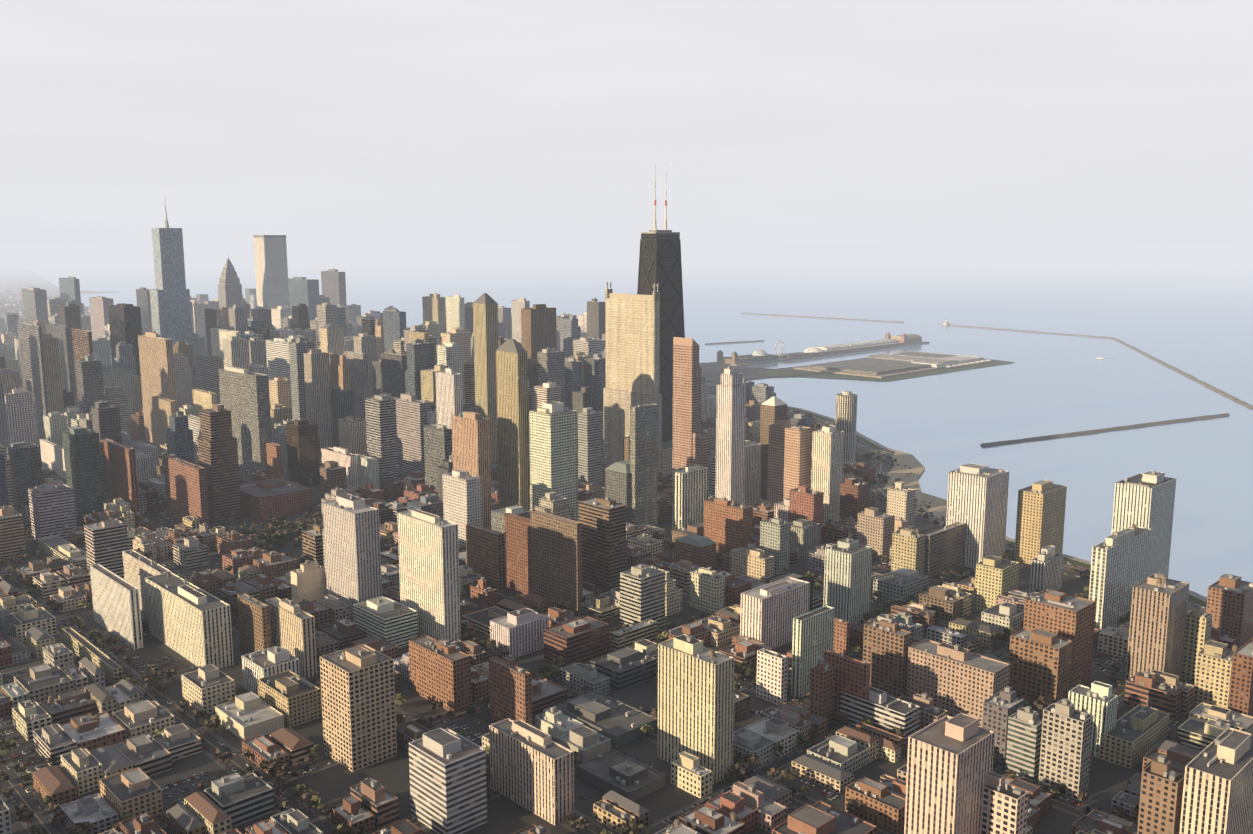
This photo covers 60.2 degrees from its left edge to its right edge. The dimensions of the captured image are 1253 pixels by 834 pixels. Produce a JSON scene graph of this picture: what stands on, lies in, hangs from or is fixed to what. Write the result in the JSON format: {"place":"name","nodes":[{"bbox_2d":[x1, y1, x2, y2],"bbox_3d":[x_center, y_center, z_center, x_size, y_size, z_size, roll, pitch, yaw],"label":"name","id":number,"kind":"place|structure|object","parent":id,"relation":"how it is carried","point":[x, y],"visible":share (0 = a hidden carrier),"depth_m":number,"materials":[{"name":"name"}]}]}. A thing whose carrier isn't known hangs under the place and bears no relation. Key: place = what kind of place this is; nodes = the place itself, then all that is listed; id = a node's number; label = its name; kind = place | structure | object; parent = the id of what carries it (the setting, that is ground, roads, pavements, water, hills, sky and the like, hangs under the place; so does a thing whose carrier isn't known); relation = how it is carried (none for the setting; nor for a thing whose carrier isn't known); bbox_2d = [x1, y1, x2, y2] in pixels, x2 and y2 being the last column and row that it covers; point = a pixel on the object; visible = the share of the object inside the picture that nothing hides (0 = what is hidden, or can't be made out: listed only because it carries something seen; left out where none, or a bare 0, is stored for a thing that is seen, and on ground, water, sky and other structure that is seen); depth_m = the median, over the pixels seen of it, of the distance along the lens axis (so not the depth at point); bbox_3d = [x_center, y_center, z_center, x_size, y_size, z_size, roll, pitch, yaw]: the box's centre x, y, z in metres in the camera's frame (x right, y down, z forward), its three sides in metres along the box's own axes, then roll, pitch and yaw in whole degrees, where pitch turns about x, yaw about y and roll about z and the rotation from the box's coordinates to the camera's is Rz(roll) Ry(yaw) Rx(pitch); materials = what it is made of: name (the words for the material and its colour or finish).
{"place":"outdoors","nodes":[
{"label":"outdoors","id":0,"kind":"place"},
{"bbox_2d":[0,245,1195,833],"bbox_3d":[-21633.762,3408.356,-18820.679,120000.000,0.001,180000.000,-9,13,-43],"label":"city ground","id":1,"kind":"structure","parent":0,"point":[506,815],"depth_m":731.54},
{"bbox_2d":[0,408,1204,833],"bbox_3d":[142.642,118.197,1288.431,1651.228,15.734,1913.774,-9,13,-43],"label":"tree foliage","id":2,"kind":"object","parent":1,"relation":"on","point":[280,528],"visible":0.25,"depth_m":813.90,"materials":[{"name":"green plant"}]},
{"bbox_2d":[0,408,1204,832],"bbox_3d":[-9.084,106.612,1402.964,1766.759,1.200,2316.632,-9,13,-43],"label":"trees","id":3,"kind":"object","parent":1,"relation":"on","point":[478,734],"visible":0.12,"depth_m":766.94,"materials":[{"name":"green plant"}]},
{"bbox_2d":[0,162,1252,833],"bbox_3d":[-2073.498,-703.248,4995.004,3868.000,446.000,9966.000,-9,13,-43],"label":"buildings","id":4,"kind":"structure","parent":1,"relation":"on","point":[506,442],"depth_m":961.43,"materials":[{"name":"beige concrete"}]},
{"bbox_2d":[884,451,946,519],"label":"beach sand","id":5,"kind":"structure","parent":1,"relation":"on","point":[938,506],"depth_m":1512.34,"materials":[{"name":"beige sand"}]},
{"bbox_2d":[787,407,1206,607],"bbox_3d":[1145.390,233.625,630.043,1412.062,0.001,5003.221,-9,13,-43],"label":"shore park grass","id":6,"kind":"structure","parent":1,"relation":"on","point":[1196,600],"depth_m":1390.03,"materials":[{"name":"green plant"}]},
{"bbox_2d":[0,0,1252,244],"label":"sky","id":7,"kind":"structure","parent":0,"point":[1000,122],"materials":[{"name":"white"}]},
{"bbox_2d":[18,244,1252,597],"bbox_3d":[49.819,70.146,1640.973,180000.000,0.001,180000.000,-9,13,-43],"label":"lake water","id":8,"kind":"structure","parent":0,"point":[1188,310],"depth_m":4305.13,"materials":[{"name":"blue liquid"}]},
{"bbox_2d":[705,313,1252,446],"bbox_3d":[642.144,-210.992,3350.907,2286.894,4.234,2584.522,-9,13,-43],"label":"harbour breakwaters","id":9,"kind":"object","parent":8,"relation":"in","point":[1220,392],"visible":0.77,"depth_m":2265.58,"materials":[{"name":"concrete"}]},
{"bbox_2d":[762,360,1011,380],"bbox_3d":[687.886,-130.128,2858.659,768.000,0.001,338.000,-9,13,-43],"label":"jardine lawn","id":10,"kind":"structure","parent":0,"point":[957,368],"depth_m":2716.20,"materials":[{"name":"green plant"}]},
{"bbox_2d":[791,410,1191,607],"bbox_3d":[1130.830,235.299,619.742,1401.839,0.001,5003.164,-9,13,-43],"label":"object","id":11,"kind":"object","parent":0,"point":[919,512],"visible":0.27,"depth_m":1466.57,"materials":[{"name":"concrete"}]},
{"bbox_2d":[788,409,1205,612],"bbox_3d":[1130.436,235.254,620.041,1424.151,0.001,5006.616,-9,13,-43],"label":"park","id":12,"kind":"structure","parent":0,"point":[929,519],"depth_m":1478.53,"materials":[{"name":"green plant"}]},
{"bbox_2d":[787,406,1206,602],"bbox_3d":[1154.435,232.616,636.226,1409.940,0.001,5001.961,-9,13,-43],"label":"shore promenade","id":13,"kind":"structure","parent":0,"point":[1198,596],"depth_m":1220.37,"materials":[{"name":"concrete"}]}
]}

